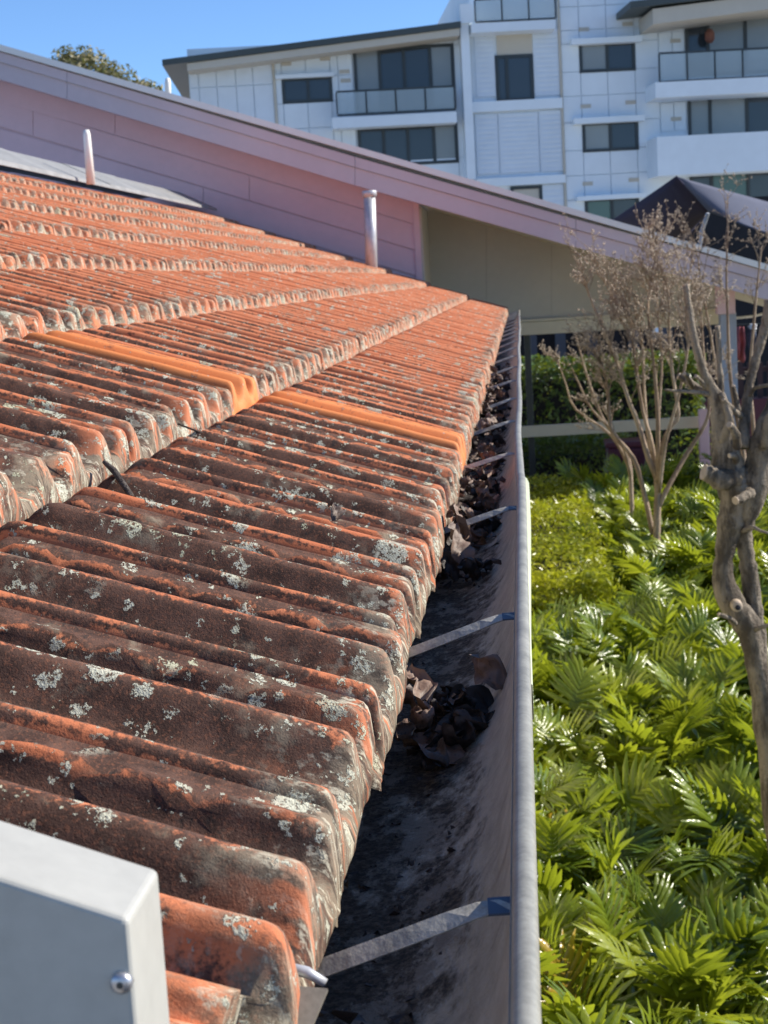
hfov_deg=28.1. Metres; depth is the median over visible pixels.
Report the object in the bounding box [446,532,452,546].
dead leaf
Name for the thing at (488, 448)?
dead leaf
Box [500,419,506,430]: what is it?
dead leaf
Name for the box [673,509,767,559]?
philodendron
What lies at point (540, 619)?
philodendron
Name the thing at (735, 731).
philodendron
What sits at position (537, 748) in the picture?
philodendron
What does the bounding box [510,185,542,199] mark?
window
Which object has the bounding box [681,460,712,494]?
philodendron
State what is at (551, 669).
philodendron
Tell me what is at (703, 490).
philodendron
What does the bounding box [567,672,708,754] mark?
philodendron
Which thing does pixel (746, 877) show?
philodendron
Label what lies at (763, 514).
philodendron
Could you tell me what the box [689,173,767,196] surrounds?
window
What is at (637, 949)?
philodendron
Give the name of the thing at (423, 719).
dead leaf
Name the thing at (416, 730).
dead leaf
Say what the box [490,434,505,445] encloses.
dead leaf
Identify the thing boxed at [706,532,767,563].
philodendron
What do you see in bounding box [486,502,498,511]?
dead leaf
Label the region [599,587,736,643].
philodendron
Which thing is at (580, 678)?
philodendron
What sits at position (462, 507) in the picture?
dead leaf
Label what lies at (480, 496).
dead leaf
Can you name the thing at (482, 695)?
dead leaf
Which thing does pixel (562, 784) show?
philodendron
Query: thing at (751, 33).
window
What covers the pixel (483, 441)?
dead leaf
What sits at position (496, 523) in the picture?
dead leaf
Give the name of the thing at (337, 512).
dead leaf
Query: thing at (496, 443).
dead leaf
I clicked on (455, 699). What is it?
dead leaf
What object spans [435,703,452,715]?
dead leaf
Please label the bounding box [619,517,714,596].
philodendron
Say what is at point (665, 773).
philodendron
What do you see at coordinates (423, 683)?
dead leaf
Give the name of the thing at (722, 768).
philodendron
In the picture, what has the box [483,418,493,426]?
dead leaf
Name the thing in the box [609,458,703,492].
philodendron
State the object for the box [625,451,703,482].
philodendron
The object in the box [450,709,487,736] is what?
dead leaf
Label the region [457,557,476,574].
dead leaf
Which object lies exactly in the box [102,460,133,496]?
twig
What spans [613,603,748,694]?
philodendron
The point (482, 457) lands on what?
dead leaf
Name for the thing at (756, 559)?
philodendron
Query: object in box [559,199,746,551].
bare shrub
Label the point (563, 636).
philodendron
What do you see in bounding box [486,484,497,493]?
dead leaf
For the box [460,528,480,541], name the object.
dead leaf
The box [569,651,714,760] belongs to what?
philodendron
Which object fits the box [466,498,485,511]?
dead leaf
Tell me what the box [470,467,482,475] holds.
dead leaf
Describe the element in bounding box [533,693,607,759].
philodendron
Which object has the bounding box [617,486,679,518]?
philodendron
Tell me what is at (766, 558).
philodendron
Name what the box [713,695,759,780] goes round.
philodendron
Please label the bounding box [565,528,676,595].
philodendron
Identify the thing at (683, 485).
philodendron
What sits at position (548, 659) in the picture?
philodendron
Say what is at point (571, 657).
philodendron
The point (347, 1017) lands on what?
leaf crumbs
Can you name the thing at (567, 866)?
philodendron
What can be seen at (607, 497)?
philodendron
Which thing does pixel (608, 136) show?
window
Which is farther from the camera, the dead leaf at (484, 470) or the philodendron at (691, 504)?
the philodendron at (691, 504)
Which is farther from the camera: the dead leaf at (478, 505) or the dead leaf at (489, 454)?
the dead leaf at (489, 454)
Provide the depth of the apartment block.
54.03 m
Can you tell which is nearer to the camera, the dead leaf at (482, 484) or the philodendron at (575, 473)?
the dead leaf at (482, 484)
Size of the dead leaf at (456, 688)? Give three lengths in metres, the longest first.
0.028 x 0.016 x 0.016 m
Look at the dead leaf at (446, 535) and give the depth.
2.07 m
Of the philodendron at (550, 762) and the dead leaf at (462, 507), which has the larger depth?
the philodendron at (550, 762)
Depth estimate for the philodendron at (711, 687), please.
6.91 m
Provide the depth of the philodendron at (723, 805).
5.38 m
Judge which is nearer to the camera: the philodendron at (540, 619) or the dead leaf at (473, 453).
the dead leaf at (473, 453)
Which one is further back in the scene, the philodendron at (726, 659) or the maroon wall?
the maroon wall
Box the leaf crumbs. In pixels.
[317,360,511,1023]
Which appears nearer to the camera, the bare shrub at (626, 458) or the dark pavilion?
the bare shrub at (626, 458)
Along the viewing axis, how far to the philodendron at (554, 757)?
6.06 m
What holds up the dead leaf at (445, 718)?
on the roof gutter
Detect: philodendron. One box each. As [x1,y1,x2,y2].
[529,453,637,514]
[531,592,599,627]
[531,610,559,656]
[531,610,631,675]
[532,592,730,667]
[532,629,625,735]
[532,651,601,734]
[532,670,547,689]
[532,707,694,880]
[533,623,702,728]
[533,653,672,778]
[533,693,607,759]
[533,696,621,812]
[533,702,693,841]
[533,736,546,772]
[534,621,685,687]
[534,744,615,877]
[534,752,676,896]
[535,585,664,625]
[535,755,698,879]
[535,759,648,891]
[535,777,679,985]
[535,800,601,881]
[537,702,733,863]
[537,774,749,917]
[537,809,692,996]
[538,868,659,993]
[538,886,660,1023]
[539,858,767,1022]
[539,928,745,1023]
[540,650,602,727]
[541,952,642,1023]
[542,507,673,595]
[542,892,767,1023]
[543,870,767,1023]
[544,615,646,634]
[545,976,767,1023]
[545,1000,625,1023]
[548,890,609,965]
[549,477,636,542]
[549,647,619,708]
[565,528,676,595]
[566,454,653,507]
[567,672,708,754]
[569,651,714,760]
[570,475,674,525]
[577,760,760,897]
[584,575,712,625]
[585,486,669,541]
[585,521,674,582]
[585,743,760,912]
[586,517,647,588]
[589,573,716,629]
[589,755,767,905]
[591,494,685,549]
[592,542,713,605]
[592,677,751,776]
[595,516,689,590]
[595,876,767,1017]
[596,492,666,505]
[598,486,686,546]
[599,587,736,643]
[600,835,767,915]
[604,647,751,754]
[605,542,677,593]
[608,606,691,638]
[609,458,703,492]
[609,572,707,615]
[611,523,734,587]
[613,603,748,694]
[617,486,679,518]
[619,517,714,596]
[619,557,712,596]
[620,511,710,550]
[622,644,750,701]
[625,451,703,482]
[625,548,715,592]
[633,474,692,495]
[634,485,719,519]
[634,494,716,529]
[636,479,717,520]
[639,526,767,589]
[641,652,750,720]
[648,774,757,913]
[650,626,739,647]
[652,740,754,783]
[653,681,752,763]
[654,1005,767,1023]
[657,874,767,1010]
[661,498,767,541]
[663,557,767,594]
[665,830,766,916]
[668,574,764,633]
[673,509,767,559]
[674,486,767,525]
[677,581,740,598]
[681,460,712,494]
[687,618,767,657]
[692,1009,765,1023]
[697,551,767,584]
[697,618,767,693]
[699,449,747,459]
[702,996,767,1023]
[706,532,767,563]
[706,890,767,1014]
[711,575,767,608]
[712,563,765,589]
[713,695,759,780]
[717,639,747,679]
[730,802,765,840]
[735,552,767,580]
[738,584,767,617]
[758,548,767,601]
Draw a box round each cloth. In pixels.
[737,327,745,362]
[747,326,755,350]
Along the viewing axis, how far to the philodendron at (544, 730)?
6.17 m
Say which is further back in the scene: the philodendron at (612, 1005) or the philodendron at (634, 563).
the philodendron at (634, 563)
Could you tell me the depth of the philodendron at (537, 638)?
7.71 m
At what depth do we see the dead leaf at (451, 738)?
1.14 m
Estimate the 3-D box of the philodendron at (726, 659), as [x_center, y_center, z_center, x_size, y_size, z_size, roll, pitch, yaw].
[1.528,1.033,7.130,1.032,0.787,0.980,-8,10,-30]
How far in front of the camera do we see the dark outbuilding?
20.70 m
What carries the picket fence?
on the ground
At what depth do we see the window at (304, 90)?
53.80 m
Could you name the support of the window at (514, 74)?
in the apartment block
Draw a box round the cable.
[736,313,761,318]
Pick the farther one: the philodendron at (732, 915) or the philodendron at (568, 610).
the philodendron at (568, 610)
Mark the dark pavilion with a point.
(715, 226)
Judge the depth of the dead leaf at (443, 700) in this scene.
1.21 m
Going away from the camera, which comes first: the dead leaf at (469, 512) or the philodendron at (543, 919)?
the dead leaf at (469, 512)
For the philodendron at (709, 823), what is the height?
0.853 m
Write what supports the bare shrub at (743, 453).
on the garden bed
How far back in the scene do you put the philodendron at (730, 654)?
7.06 m
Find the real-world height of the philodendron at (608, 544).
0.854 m
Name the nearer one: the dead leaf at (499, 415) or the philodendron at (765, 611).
the dead leaf at (499, 415)
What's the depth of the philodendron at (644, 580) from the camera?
8.45 m
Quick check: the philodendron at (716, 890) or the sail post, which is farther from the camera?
the sail post
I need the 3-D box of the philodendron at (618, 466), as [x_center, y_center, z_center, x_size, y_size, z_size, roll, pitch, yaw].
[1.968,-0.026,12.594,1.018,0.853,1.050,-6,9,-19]
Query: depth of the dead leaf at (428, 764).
1.10 m
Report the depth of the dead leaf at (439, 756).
1.10 m
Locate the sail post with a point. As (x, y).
(707, 214)
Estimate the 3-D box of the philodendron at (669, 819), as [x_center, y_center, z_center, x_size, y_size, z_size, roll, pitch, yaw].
[0.965,1.385,5.163,1.094,0.821,0.928,-2,9,5]
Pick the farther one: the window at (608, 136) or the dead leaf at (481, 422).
the window at (608, 136)
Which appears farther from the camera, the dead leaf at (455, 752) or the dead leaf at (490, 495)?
the dead leaf at (490, 495)
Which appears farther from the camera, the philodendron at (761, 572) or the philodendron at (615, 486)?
the philodendron at (615, 486)
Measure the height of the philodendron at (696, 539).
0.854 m
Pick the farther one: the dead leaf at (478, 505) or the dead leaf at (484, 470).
the dead leaf at (484, 470)
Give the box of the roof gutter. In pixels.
[315,308,541,1023]
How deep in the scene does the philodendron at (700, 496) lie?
10.86 m
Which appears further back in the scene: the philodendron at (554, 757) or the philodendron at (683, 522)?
the philodendron at (683, 522)
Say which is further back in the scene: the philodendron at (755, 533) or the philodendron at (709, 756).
the philodendron at (755, 533)
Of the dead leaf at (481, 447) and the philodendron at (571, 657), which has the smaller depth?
the dead leaf at (481, 447)
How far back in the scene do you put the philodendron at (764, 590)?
8.37 m
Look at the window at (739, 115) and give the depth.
54.70 m
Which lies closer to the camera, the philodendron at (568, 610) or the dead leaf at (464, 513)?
the dead leaf at (464, 513)
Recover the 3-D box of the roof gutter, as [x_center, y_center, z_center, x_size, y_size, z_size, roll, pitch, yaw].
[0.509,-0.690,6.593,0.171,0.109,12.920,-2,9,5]
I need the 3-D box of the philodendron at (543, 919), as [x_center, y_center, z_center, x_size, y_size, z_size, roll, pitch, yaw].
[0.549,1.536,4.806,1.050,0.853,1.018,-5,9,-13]
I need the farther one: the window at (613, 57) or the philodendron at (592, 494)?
the window at (613, 57)
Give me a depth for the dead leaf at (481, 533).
1.98 m
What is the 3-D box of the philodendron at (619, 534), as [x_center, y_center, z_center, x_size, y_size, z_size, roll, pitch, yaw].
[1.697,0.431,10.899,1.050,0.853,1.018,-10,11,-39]
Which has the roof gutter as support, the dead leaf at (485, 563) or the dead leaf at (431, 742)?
the dead leaf at (485, 563)
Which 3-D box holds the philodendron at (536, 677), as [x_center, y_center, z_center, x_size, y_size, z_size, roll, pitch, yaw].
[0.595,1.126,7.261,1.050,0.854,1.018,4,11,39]
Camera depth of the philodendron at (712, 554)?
9.57 m
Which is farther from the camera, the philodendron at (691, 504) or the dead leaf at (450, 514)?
the philodendron at (691, 504)
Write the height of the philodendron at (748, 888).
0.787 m
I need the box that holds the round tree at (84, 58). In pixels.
[49,44,162,90]
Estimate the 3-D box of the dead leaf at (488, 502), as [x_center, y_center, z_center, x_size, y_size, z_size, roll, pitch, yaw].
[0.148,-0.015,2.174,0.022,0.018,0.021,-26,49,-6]
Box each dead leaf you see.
[327,501,345,521]
[393,718,415,741]
[402,724,464,764]
[403,684,422,713]
[406,664,437,709]
[406,730,439,755]
[409,704,434,729]
[413,728,424,734]
[419,738,449,767]
[421,745,441,770]
[422,699,436,730]
[422,712,464,740]
[430,698,451,714]
[433,686,449,700]
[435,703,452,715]
[436,558,444,576]
[437,695,448,705]
[441,720,475,746]
[442,550,459,582]
[442,685,493,714]
[444,521,455,540]
[446,509,453,517]
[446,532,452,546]
[446,683,471,702]
[447,686,466,704]
[448,521,474,562]
[448,693,476,711]
[449,502,471,543]
[449,706,488,723]
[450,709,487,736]
[452,511,466,520]
[453,502,468,515]
[454,703,494,721]
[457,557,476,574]
[458,494,474,503]
[459,504,479,515]
[460,475,470,488]
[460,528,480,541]
[462,468,473,474]
[465,473,477,479]
[465,508,474,518]
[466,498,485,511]
[467,459,474,471]
[469,449,477,456]
[469,501,485,511]
[469,654,506,689]
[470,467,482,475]
[470,488,477,497]
[471,437,477,448]
[471,440,489,449]
[471,459,497,476]
[471,517,492,528]
[472,478,479,484]
[473,528,486,545]
[475,443,494,451]
[475,492,483,500]
[475,558,492,571]
[476,418,485,429]
[476,485,489,495]
[478,480,485,487]
[479,451,487,459]
[479,474,491,480]
[479,516,501,531]
[481,402,488,410]
[481,466,495,473]
[482,451,496,457]
[482,496,495,509]
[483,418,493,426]
[484,479,495,485]
[484,492,496,497]
[485,415,497,423]
[485,445,490,451]
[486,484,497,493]
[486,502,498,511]
[487,470,492,488]
[489,443,494,450]
[490,365,496,373]
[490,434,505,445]
[492,405,511,413]
[492,440,500,446]
[496,413,504,417]
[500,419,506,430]
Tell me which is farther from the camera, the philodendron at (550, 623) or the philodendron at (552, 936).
the philodendron at (550, 623)
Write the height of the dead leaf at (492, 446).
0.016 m
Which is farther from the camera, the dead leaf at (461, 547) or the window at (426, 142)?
the window at (426, 142)
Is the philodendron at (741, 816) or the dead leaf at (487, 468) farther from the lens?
the philodendron at (741, 816)
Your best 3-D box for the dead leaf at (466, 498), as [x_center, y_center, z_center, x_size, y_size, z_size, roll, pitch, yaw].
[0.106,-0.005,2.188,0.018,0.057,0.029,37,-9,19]
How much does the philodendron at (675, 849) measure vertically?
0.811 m
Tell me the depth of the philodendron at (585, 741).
6.17 m
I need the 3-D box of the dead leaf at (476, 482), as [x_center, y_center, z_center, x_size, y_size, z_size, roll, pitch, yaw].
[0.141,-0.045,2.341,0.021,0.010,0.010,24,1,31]
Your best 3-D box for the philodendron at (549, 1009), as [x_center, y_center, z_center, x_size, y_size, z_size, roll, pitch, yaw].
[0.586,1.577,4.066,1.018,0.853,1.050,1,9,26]
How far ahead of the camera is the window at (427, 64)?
53.91 m
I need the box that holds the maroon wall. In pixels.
[697,397,767,464]
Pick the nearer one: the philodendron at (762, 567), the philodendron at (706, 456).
the philodendron at (762, 567)
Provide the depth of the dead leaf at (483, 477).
2.39 m
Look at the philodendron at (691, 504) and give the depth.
10.87 m
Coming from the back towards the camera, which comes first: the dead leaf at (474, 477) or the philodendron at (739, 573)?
the philodendron at (739, 573)
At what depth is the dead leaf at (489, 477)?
2.35 m
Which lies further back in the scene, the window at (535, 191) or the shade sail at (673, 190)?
the window at (535, 191)
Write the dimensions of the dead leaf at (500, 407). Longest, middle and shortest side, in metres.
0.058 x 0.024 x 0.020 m
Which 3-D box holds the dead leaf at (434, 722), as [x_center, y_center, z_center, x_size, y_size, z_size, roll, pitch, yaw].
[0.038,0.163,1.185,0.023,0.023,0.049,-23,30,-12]
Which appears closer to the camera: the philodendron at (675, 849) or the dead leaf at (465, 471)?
the dead leaf at (465, 471)
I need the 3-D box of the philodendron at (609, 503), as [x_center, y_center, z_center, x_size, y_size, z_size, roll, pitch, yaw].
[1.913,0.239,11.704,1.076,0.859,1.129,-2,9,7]
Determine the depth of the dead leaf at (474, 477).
2.58 m
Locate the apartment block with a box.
[162,0,767,331]
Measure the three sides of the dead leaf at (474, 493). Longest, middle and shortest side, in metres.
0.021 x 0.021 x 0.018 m
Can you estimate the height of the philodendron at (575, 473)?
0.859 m
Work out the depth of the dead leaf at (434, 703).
1.17 m
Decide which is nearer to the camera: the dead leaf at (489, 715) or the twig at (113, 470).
the dead leaf at (489, 715)
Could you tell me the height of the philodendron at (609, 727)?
0.811 m
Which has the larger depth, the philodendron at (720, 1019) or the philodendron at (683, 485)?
the philodendron at (683, 485)
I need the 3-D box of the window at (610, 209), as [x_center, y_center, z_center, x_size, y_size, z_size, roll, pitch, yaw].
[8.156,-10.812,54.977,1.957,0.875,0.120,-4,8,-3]
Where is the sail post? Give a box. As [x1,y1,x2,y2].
[698,212,709,244]
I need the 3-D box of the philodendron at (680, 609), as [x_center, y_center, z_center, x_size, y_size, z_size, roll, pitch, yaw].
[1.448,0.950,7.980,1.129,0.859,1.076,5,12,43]
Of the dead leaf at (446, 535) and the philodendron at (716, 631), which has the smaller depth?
the dead leaf at (446, 535)
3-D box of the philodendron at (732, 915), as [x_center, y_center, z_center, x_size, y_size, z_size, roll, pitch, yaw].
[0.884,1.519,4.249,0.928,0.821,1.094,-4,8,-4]
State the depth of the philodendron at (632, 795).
5.56 m
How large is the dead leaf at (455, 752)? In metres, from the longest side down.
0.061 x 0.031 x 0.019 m
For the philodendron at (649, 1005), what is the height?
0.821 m
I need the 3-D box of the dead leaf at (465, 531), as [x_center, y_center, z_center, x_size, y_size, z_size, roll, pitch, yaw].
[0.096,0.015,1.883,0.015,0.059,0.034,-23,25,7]
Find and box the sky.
[0,0,448,95]
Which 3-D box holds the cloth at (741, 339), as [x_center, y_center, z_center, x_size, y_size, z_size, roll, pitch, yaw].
[3.974,-1.868,17.143,0.138,0.400,0.122,4,11,38]
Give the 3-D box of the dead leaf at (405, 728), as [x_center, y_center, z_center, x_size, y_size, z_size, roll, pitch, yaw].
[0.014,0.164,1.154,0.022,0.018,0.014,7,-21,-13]
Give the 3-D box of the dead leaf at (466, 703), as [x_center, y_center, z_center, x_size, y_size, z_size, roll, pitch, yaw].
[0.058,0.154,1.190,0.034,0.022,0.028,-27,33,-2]
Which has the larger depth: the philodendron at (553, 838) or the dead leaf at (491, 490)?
the philodendron at (553, 838)
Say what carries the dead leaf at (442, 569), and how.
on the roof gutter
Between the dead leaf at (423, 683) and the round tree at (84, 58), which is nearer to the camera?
the dead leaf at (423, 683)
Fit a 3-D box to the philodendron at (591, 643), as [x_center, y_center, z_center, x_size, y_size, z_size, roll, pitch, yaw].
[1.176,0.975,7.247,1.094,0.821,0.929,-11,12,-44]
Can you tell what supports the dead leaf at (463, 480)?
on the dead leaf
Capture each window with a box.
[281,77,332,103]
[353,43,455,112]
[357,123,458,164]
[495,54,533,100]
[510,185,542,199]
[579,43,635,72]
[582,122,638,152]
[585,198,638,219]
[685,18,767,76]
[687,97,767,134]
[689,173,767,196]
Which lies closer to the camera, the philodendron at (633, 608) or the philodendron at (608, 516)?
the philodendron at (633, 608)
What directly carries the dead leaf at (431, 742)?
on the dead leaf at (455, 752)
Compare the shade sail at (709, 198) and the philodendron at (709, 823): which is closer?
the philodendron at (709, 823)
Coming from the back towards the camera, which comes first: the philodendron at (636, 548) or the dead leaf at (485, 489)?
the philodendron at (636, 548)
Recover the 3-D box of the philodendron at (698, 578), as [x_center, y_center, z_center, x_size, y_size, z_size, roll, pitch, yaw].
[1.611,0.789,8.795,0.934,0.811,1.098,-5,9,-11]
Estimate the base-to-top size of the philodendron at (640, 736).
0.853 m
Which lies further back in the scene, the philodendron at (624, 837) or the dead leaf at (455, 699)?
the philodendron at (624, 837)
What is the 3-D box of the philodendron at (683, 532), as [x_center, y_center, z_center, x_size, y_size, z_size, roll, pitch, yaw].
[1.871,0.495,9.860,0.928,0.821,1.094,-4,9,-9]
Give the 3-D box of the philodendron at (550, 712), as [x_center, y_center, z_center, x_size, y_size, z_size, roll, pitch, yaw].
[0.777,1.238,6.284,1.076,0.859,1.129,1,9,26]
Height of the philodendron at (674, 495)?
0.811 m
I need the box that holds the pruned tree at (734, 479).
[664,284,767,848]
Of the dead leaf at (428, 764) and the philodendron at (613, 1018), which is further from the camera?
the philodendron at (613, 1018)
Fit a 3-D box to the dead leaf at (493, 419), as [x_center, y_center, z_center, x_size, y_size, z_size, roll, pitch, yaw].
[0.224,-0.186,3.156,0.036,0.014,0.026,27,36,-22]
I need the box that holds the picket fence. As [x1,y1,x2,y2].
[696,361,767,400]
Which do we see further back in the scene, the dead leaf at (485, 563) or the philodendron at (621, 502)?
the philodendron at (621, 502)
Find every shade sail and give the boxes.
[612,176,707,239]
[678,177,767,232]
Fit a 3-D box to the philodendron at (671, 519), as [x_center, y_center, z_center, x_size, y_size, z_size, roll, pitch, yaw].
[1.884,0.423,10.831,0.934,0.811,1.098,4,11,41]
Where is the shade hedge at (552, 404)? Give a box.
[521,349,711,478]
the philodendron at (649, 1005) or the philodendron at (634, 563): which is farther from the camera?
the philodendron at (634, 563)
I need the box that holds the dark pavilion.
[671,196,767,399]
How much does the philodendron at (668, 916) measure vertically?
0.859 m
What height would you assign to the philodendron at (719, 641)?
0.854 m
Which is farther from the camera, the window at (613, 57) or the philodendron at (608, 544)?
the window at (613, 57)
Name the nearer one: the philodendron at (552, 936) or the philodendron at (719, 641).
the philodendron at (552, 936)
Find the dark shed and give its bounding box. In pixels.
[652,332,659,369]
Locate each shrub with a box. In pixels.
[521,432,632,501]
[539,334,633,523]
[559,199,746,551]
[668,164,767,460]
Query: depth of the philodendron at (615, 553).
9.83 m
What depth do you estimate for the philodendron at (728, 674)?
6.76 m
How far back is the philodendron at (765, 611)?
8.07 m
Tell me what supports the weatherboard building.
on the ground
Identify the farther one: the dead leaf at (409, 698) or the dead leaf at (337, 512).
the dead leaf at (337, 512)
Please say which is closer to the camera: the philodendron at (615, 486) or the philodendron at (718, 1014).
the philodendron at (718, 1014)
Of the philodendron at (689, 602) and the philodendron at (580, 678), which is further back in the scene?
the philodendron at (689, 602)
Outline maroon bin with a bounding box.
[604,437,646,470]
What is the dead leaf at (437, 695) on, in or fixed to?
on the dead leaf at (443, 700)
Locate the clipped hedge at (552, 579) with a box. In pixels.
[526,473,624,615]
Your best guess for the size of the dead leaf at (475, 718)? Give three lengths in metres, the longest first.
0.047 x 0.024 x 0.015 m
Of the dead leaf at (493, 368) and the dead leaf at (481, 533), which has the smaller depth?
the dead leaf at (481, 533)
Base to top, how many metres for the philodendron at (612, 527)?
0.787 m
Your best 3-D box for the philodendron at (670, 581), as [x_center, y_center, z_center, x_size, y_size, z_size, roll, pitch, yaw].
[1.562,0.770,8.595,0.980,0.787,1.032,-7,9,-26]
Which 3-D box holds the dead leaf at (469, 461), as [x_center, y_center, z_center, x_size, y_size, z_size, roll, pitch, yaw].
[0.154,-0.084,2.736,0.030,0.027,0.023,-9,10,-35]
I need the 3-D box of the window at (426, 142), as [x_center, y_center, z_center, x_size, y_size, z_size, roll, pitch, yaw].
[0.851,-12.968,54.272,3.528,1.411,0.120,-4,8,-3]
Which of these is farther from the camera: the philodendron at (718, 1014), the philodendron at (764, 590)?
the philodendron at (764, 590)
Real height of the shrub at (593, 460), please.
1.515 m
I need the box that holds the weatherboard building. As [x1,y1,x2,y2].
[0,44,767,496]
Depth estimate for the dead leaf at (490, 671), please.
1.21 m
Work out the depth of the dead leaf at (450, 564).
1.80 m
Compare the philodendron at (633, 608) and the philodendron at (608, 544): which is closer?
the philodendron at (633, 608)
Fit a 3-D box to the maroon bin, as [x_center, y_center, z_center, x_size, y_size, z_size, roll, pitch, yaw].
[2.229,0.061,14.057,0.370,1.450,0.390,-2,9,5]
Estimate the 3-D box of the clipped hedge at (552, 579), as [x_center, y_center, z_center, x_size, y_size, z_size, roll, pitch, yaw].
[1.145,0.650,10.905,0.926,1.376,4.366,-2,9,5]
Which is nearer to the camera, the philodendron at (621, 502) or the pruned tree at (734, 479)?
the pruned tree at (734, 479)
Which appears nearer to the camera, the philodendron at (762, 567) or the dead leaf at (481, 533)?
the dead leaf at (481, 533)
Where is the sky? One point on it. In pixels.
(139, 34)
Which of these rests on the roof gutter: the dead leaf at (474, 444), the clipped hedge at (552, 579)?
the dead leaf at (474, 444)
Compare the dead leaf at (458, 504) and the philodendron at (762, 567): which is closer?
the dead leaf at (458, 504)
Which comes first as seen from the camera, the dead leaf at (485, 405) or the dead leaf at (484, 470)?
the dead leaf at (484, 470)
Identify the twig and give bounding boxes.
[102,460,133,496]
[177,423,201,432]
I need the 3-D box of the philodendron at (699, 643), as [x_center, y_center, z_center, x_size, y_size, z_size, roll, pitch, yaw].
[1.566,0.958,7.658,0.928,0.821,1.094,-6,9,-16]
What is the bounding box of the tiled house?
[0,130,507,1023]
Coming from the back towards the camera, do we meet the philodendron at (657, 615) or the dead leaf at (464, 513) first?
the philodendron at (657, 615)
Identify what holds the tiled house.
on the ground
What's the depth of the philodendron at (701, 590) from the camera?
8.94 m
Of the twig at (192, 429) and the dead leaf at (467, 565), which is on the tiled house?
the twig at (192, 429)
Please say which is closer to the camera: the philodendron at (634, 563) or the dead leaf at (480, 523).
the dead leaf at (480, 523)
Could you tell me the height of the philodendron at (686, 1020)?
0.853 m
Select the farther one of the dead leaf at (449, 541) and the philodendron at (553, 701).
the philodendron at (553, 701)
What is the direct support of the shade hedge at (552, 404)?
on the ground
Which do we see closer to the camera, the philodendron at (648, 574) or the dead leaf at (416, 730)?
the dead leaf at (416, 730)
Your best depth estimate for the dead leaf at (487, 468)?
2.64 m
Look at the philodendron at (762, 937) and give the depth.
4.32 m
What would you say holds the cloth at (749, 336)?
hanging from the clothes line
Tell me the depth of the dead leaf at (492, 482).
2.40 m
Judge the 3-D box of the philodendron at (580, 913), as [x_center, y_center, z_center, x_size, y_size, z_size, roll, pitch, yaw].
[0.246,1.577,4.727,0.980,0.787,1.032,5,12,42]
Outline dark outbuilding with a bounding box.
[520,327,667,376]

